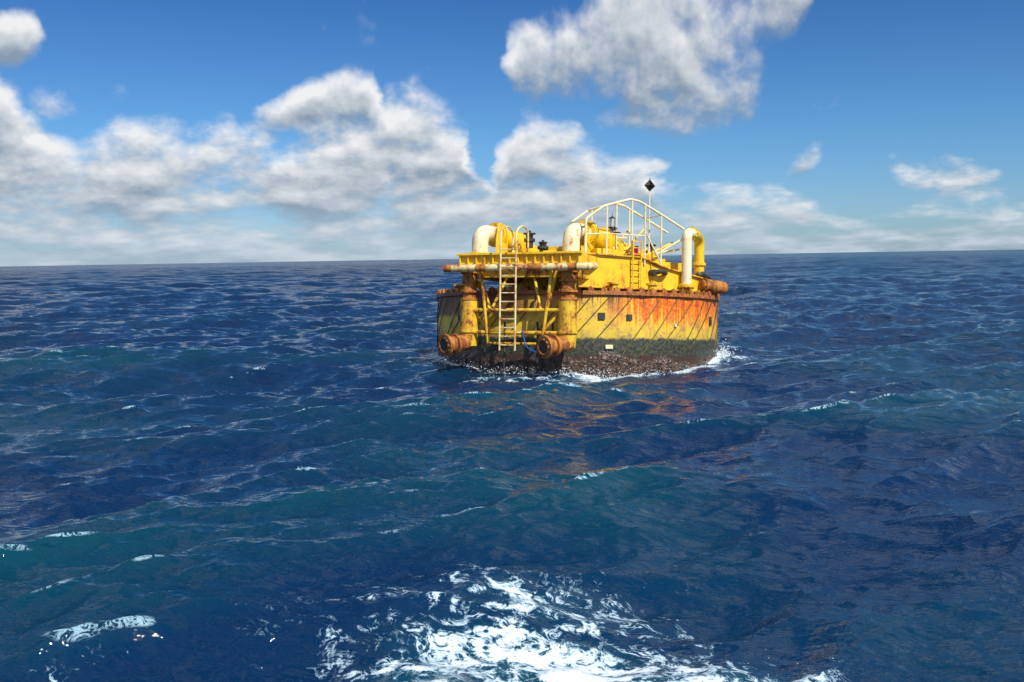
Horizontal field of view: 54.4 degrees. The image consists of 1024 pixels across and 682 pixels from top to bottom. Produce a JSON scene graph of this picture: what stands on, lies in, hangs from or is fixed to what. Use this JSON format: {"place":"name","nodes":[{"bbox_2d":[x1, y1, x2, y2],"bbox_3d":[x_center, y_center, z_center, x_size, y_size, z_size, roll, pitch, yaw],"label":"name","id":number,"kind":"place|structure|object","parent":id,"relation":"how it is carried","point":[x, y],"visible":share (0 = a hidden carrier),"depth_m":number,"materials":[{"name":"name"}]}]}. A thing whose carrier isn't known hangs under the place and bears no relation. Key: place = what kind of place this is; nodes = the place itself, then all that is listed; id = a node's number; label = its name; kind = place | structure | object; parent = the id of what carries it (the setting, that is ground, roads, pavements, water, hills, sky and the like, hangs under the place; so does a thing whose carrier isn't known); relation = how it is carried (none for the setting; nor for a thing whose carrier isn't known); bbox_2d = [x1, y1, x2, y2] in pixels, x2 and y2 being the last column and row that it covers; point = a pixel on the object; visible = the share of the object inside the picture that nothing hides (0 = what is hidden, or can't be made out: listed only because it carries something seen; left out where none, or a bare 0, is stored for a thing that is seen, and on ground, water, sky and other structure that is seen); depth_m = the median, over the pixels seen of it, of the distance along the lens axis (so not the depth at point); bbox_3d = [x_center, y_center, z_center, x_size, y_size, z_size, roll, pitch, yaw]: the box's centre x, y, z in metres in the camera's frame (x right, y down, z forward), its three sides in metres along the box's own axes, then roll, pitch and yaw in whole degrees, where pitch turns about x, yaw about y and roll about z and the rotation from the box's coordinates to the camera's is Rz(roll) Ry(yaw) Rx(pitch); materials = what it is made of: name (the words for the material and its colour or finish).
{"place":"outdoors","nodes":[
{"label":"outdoors","id":0,"kind":"place"},
{"bbox_2d":[0,249,1023,681],"bbox_3d":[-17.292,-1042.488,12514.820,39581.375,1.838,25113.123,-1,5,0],"label":"sea","id":1,"kind":"structure","parent":0,"point":[314,471],"depth_m":16.09,"materials":[{"name":"liquid"}]},
{"bbox_2d":[436,290,719,364],"bbox_3d":[2.522,0.499,39.216,11.040,4.490,11.040,1,0,0],"label":"hull","id":2,"kind":"object","parent":1,"relation":"in","point":[620,332],"visible":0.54,"depth_m":34.31,"materials":[{"name":"paint"}]},
{"bbox_2d":[438,270,577,358],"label":"column spools","id":3,"kind":"object","parent":2,"relation":"attached to","point":[458,344],"depth_m":32.95,"materials":[{"name":"metal"}]},
{"bbox_2d":[437,335,549,356],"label":"spool face bolts","id":4,"kind":"object","parent":3,"relation":"attached to","point":[542,346],"visible":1,"depth_m":32.53,"materials":[{"name":"metal"}]},
{"bbox_2d":[459,300,577,347],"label":"landing columns","id":5,"kind":"structure","parent":3,"relation":"on","point":[567,321],"depth_m":32.95,"materials":[{"name":"yellow metal"}]},
{"bbox_2d":[473,271,576,344],"bbox_3d":[0.298,-1.203,34.002,3.683,2.609,1.282,1,5,23],"label":"landing frame","id":6,"kind":"object","parent":3,"relation":"on","point":[487,331],"visible":0.55,"depth_m":33.60,"materials":[{"name":"yellow metal"}]},
{"bbox_2d":[498,225,528,350],"bbox_3d":[0.056,-1.813,33.647,0.637,4.171,1.443,1,5,22],"label":"boarding ladder","id":7,"kind":"object","parent":6,"relation":"attached to","point":[515,284],"visible":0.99,"depth_m":33.23,"materials":[{"name":"beige metal"}]},
{"bbox_2d":[483,321,553,372],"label":"hanging chains","id":8,"kind":"object","parent":6,"relation":"hanging from","point":[536,361],"visible":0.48,"depth_m":34.02,"materials":[{"name":"metal"}]},
{"bbox_2d":[462,253,681,270],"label":"platform deck","id":9,"kind":"structure","parent":6,"relation":"on","point":[590,258],"depth_m":33.78,"materials":[{"name":"yellow paint"}]},
{"bbox_2d":[457,251,582,264],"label":"platform edge ribs","id":10,"kind":"object","parent":9,"relation":"on","point":[561,253],"visible":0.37,"depth_m":33.62,"materials":[{"name":"yellow paint"}]},
{"bbox_2d":[451,262,597,271],"bbox_3d":[0.292,-2.494,33.785,5.512,0.288,1.347,1,5,23],"label":"landing bumper rail","id":11,"kind":"object","parent":9,"relation":"attached to","point":[585,266],"visible":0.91,"depth_m":33.06,"materials":[{"name":"white metal"}]},
{"bbox_2d":[443,262,577,271],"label":"bumper clamps","id":12,"kind":"object","parent":11,"relation":"attached to","point":[572,266],"visible":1,"depth_m":32.95,"materials":[{"name":"metal"}]},
{"bbox_2d":[523,230,535,247],"bbox_3d":[0.623,-3.623,35.461,0.449,0.620,0.449,1,0,0],"label":"valve","id":13,"kind":"object","parent":9,"relation":"on","point":[531,239],"visible":0.84,"depth_m":35.35,"materials":[{"name":"metal"}]},
{"bbox_2d":[473,270,588,283],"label":"platform beams","id":14,"kind":"structure","parent":9,"relation":"on","point":[494,275],"depth_m":33.90,"materials":[{"name":"yellow metal"}]},
{"bbox_2d":[472,223,590,252],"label":"elbow pipes","id":15,"kind":"object","parent":9,"relation":"on","point":[485,235],"visible":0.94,"depth_m":34.66,"materials":[{"name":"beige paint"}]},
{"bbox_2d":[470,220,614,252],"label":"pipe flanges","id":16,"kind":"object","parent":9,"relation":"on","point":[593,238],"visible":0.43,"depth_m":35.39,"materials":[{"name":"yellow paint"}]},
{"bbox_2d":[537,240,547,251],"bbox_3d":[1.105,-3.357,35.584,0.400,0.500,0.400,1,0,0],"label":"valve","id":17,"kind":"object","parent":9,"relation":"on","point":[542,247],"visible":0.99,"depth_m":35.47,"materials":[{"name":"metal"}]},
{"bbox_2d":[496,221,593,252],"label":"pipe supports","id":18,"kind":"object","parent":9,"relation":"on","point":[590,246],"visible":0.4,"depth_m":35.18,"materials":[{"name":"yellow paint"}]},
{"bbox_2d":[508,228,630,255],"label":"product pipes","id":19,"kind":"object","parent":9,"relation":"on","point":[600,242],"visible":0.22,"depth_m":35.85,"materials":[{"name":"yellow metal"}]},
{"bbox_2d":[580,228,672,255],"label":"walkway braces","id":20,"kind":"object","parent":9,"relation":"on","point":[652,252],"visible":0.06,"depth_m":36.26,"materials":[{"name":"yellow paint"}]},
{"bbox_2d":[591,244,668,261],"bbox_3d":[4.272,-3.153,36.094,3.507,0.933,1.171,-3,5,-27],"label":"manifold","id":21,"kind":"object","parent":9,"relation":"on","point":[619,249],"visible":0.38,"depth_m":35.96,"materials":[{"name":"yellow paint"}]},
{"bbox_2d":[648,190,649,252],"bbox_3d":[4.988,-4.198,36.187,0.094,2.577,0.283,1,5,22],"label":"mast","id":22,"kind":"object","parent":21,"relation":"on","point":[649,226],"visible":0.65,"depth_m":36.17,"materials":[{"name":"white metal"}]},
{"bbox_2d":[644,178,654,190],"bbox_3d":[5.009,-5.675,36.190,0.334,0.511,0.333,1,5,22],"label":"radar reflector","id":23,"kind":"object","parent":22,"relation":"attached to","point":[649,185],"visible":1,"depth_m":36.15,"materials":[{"name":"metal"}]},
{"bbox_2d":[646,244,655,252],"bbox_3d":[5.127,-3.311,36.804,0.409,0.700,0.409,1,0,0],"label":"valve","id":24,"kind":"object","parent":21,"relation":"on","point":[651,249],"visible":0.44,"depth_m":36.68,"materials":[{"name":"metal"}]},
{"bbox_3d":[3.633,-3.652,36.199,0.648,0.850,0.648,1,0,0],"label":"main valve","id":25,"kind":"object","parent":21,"relation":"attached to","visible":0},
{"bbox_2d":[608,213,615,230],"bbox_3d":[3.642,-4.337,36.195,0.280,0.620,0.280,1,0,0],"label":"lantern cap","id":26,"kind":"object","parent":25,"relation":"on","point":[613,228],"visible":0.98,"depth_m":36.10,"materials":[{"name":"metal"}]},
{"bbox_2d":[609,218,614,226],"bbox_3d":[3.642,-4.297,36.196,0.240,0.300,0.240,1,0,0],"label":"lantern lens","id":27,"kind":"object","parent":26,"relation":"attached to","point":[611,222],"visible":1,"depth_m":36.10,"materials":[{"name":"clear glass"}]},
{"bbox_2d":[634,246,638,255],"bbox_3d":[4.429,-3.236,35.903,0.240,0.380,0.240,1,0,0],"label":"control box","id":28,"kind":"object","parent":9,"relation":"on","point":[636,250],"visible":0.34,"depth_m":35.78,"materials":[{"name":"red paint"}]},
{"bbox_2d":[522,330,536,352],"bbox_3d":[0.966,0.020,33.118,1.395,0.740,0.225,1,5,20],"label":"mooring line","id":29,"kind":"object","parent":3,"relation":"attached to","point":[526,345],"visible":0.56,"depth_m":33.24,"materials":[{"name":"blue fabric"}]},
{"bbox_2d":[495,277,646,291],"bbox_3d":[2.555,-2.096,39.204,6.900,0.820,6.900,1,0,0],"label":"turntable bearing","id":30,"kind":"object","parent":2,"relation":"on","point":[524,282],"visible":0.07,"depth_m":36.70,"materials":[{"name":"yellow paint"}]},
{"bbox_2d":[437,351,716,377],"bbox_3d":[2.512,1.264,39.220,10.979,1.984,10.979,1,0,0],"label":"marine growth collar","id":31,"kind":"object","parent":2,"relation":"on","point":[603,362],"visible":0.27,"depth_m":34.05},
{"bbox_2d":[437,296,718,355],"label":"diagonal strakes","id":32,"kind":"object","parent":2,"relation":"attached to","point":[438,307],"visible":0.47,"depth_m":34.84,"materials":[{"name":"metal"}]},
{"bbox_2d":[436,286,719,296],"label":"rim lugs","id":33,"kind":"object","parent":2,"relation":"on","point":[616,289],"visible":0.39,"depth_m":34.64,"materials":[{"name":"metal"}]},
{"bbox_2d":[453,282,706,293],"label":"deck bollards","id":34,"kind":"object","parent":2,"relation":"on","point":[612,285],"visible":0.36,"depth_m":34.76,"materials":[{"name":"yellow metal"}]},
{"bbox_2d":[577,252,711,291],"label":"girder flanges","id":35,"kind":"object","parent":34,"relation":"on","point":[655,263],"visible":0.3,"depth_m":35.34,"materials":[{"name":"metal"}]},
{"bbox_2d":[570,198,684,264],"bbox_3d":[4.127,-3.845,35.632,4.284,2.445,1.210,-3,5,-27],"label":"arched handrail","id":36,"kind":"object","parent":35,"relation":"on","point":[617,204],"visible":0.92,"depth_m":35.36,"materials":[{"name":"white metal"}]},
{"bbox_2d":[648,269,710,279],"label":"fender hoses","id":37,"kind":"object","parent":35,"relation":"attached to","point":[654,272],"visible":0.85,"depth_m":35.48,"materials":[{"name":"rubber"}]},
{"bbox_2d":[679,227,705,287],"bbox_3d":[6.700,-3.053,36.737,0.573,2.310,2.363,1,5,26],"label":"pipe","id":38,"kind":"object","parent":35,"relation":"attached to","point":[699,264],"visible":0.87,"depth_m":37.42,"materials":[{"name":"yellow paint"}]},
{"bbox_2d":[681,228,696,287],"bbox_3d":[6.403,-3.019,36.140,0.394,2.153,0.863,2,6,30],"label":"loop pipe front","id":39,"kind":"object","parent":38,"relation":"attached to","point":[688,234],"visible":1,"depth_m":35.85,"materials":[{"name":"beige paint"}]},
{"bbox_2d":[458,313,711,324],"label":"hull plates","id":40,"kind":"object","parent":2,"relation":"attached to","point":[601,316],"visible":0.91,"depth_m":33.92,"materials":[{"name":"metal"}]},
{"bbox_2d":[581,288,694,293],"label":"girder bogies","id":41,"kind":"object","parent":2,"relation":"on","point":[595,289],"visible":0.19,"depth_m":35.20,"materials":[{"name":"brown metal"}]},
{"bbox_2d":[544,254,700,289],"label":"girder webs","id":42,"kind":"object","parent":41,"relation":"on","point":[614,269],"visible":0.56,"depth_m":35.10,"materials":[{"name":"yellow metal"}]},
{"bbox_2d":[632,240,641,287],"bbox_3d":[4.412,-2.712,35.128,0.507,1.720,0.150,-3,5,-27],"label":"girder ladder","id":43,"kind":"object","parent":42,"relation":"attached to","point":[633,266],"visible":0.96,"depth_m":35.10,"materials":[{"name":"yellow metal"}]},
{"bbox_2d":[605,324,676,348],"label":"hull anodes","id":44,"kind":"object","parent":2,"relation":"attached to","point":[611,346],"visible":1,"depth_m":33.80,"materials":[{"name":"white metal"}]},
{"bbox_2d":[677,278,728,293],"bbox_3d":[6.848,-2.044,37.646,1.183,0.737,2.812,-4,5,-29],"label":"hawser roller","id":45,"kind":"object","parent":2,"relation":"on","point":[714,286],"visible":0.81,"depth_m":36.44,"materials":[{"name":"metal"}]},
{"bbox_2d":[0,0,1023,265],"label":"sky","id":46,"kind":"structure","parent":0,"point":[132,131],"materials":[{"name":"blue"}]}
]}

